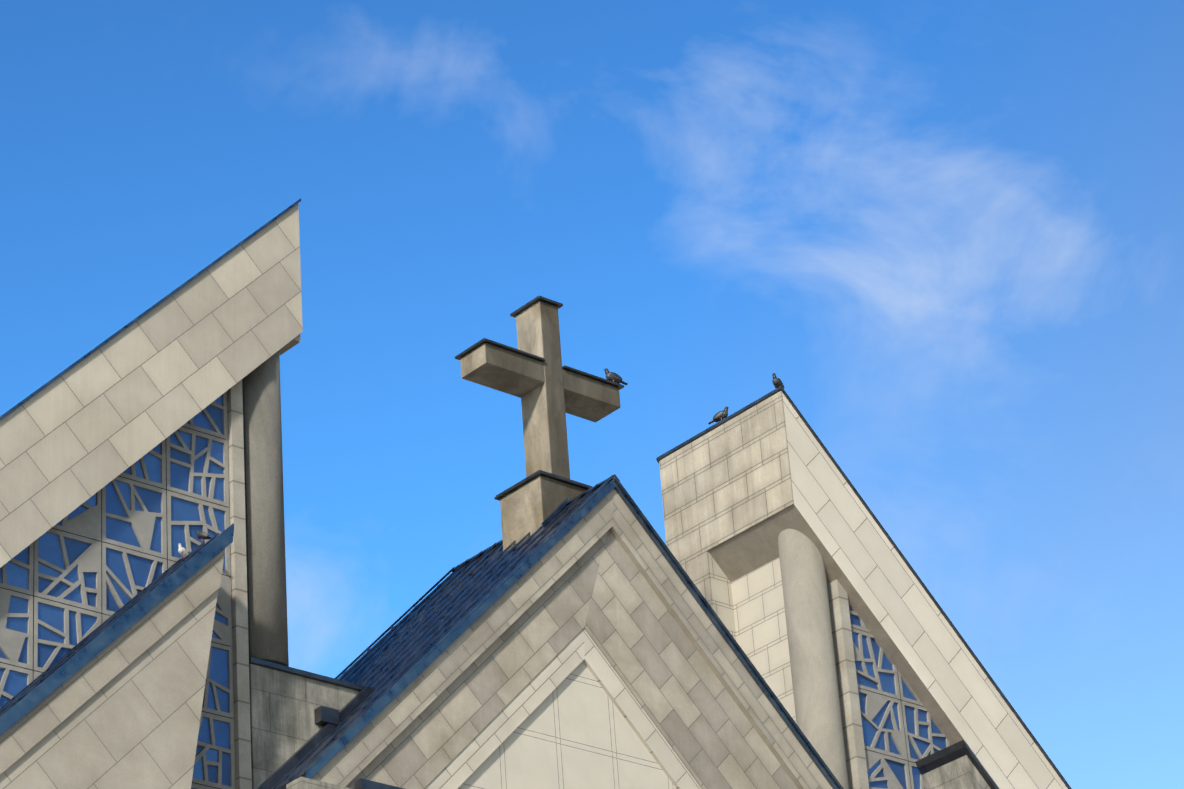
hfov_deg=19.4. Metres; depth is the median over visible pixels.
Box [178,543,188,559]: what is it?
white pigeon
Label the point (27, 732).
prow fascia
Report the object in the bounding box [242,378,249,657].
sail wall
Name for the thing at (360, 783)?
coping
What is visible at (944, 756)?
prow roof
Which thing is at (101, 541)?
window frame
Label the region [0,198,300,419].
sail cap
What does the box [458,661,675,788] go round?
gable panel
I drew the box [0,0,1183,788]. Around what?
sky
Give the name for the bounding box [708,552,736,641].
stone wall
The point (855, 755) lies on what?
sail pilaster
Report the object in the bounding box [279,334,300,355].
soffit
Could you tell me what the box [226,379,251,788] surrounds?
sail pilaster
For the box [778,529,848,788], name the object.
sail column
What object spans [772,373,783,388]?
pigeon
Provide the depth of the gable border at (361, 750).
63.32 m
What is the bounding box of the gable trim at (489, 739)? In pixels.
[424,628,584,788]
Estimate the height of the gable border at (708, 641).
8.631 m
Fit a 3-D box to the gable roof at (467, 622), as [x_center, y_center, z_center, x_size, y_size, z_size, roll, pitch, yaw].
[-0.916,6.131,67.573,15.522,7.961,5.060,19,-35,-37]
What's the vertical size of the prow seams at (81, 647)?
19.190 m
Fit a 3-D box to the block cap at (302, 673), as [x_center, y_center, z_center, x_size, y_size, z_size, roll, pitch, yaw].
[-6.141,5.769,63.496,2.840,0.090,3.620,19,-35,-37]
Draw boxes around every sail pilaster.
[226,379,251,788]
[827,579,868,788]
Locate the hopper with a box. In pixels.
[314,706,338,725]
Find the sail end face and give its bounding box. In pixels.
[659,391,793,608]
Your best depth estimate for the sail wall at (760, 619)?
73.39 m
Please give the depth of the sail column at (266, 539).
63.12 m
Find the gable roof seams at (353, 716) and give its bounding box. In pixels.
[273,475,612,788]
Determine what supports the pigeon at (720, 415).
on the sail beam at (926, 652)
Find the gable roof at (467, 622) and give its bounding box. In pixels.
[272,479,838,788]
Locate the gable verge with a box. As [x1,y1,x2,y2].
[614,476,843,788]
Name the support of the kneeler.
attached to the gable
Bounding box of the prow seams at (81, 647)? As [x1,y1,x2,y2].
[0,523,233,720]
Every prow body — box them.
[0,589,217,788]
[922,755,990,788]
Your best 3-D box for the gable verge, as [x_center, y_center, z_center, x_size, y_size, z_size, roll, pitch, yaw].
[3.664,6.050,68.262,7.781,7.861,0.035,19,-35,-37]
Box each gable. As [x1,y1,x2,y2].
[346,531,607,788]
[584,530,797,788]
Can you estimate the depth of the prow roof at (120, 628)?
58.05 m
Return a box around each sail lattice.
[0,391,235,788]
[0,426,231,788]
[848,601,951,788]
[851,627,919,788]
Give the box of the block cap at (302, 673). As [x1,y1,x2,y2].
[249,657,365,690]
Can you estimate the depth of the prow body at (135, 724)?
57.68 m
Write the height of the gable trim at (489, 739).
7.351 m
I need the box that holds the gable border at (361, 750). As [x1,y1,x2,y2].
[311,489,613,786]
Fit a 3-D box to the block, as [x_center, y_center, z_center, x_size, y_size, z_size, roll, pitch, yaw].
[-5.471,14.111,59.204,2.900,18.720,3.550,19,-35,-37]
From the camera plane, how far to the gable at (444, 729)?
63.52 m
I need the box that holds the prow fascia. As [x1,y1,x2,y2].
[0,549,224,774]
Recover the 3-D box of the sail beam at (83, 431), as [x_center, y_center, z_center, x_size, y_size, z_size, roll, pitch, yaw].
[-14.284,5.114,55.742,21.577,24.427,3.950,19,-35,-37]
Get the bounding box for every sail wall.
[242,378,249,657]
[731,557,795,721]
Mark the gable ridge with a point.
(568, 503)
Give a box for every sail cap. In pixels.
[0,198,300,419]
[656,386,1071,788]
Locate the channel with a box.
[257,686,375,788]
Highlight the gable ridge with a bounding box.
[452,474,619,571]
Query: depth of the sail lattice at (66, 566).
60.62 m
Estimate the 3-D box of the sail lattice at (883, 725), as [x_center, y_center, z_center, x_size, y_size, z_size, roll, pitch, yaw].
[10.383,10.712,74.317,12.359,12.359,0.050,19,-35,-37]
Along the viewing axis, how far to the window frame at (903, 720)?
72.73 m
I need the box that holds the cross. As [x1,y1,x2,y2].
[455,296,623,550]
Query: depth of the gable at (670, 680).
66.86 m
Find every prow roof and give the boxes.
[0,527,233,735]
[915,740,997,788]
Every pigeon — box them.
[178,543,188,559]
[196,530,211,542]
[604,368,627,384]
[708,406,727,423]
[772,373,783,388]
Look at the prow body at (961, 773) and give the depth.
71.78 m
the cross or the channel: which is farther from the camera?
the cross
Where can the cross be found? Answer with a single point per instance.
(540, 381)
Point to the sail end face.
(726, 481)
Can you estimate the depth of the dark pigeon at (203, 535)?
61.65 m
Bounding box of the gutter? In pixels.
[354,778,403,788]
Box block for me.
[249,663,359,788]
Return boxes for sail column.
[244,351,288,666]
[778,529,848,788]
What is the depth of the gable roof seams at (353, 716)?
66.15 m
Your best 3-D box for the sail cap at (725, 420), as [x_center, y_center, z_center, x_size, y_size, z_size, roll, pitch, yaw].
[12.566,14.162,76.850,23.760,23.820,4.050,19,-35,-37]
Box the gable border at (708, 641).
[609,489,832,788]
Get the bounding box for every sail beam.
[0,204,302,567]
[708,393,1067,788]
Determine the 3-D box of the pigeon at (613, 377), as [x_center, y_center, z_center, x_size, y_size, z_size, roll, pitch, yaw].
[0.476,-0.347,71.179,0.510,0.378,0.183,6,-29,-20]
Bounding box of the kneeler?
[286,777,351,788]

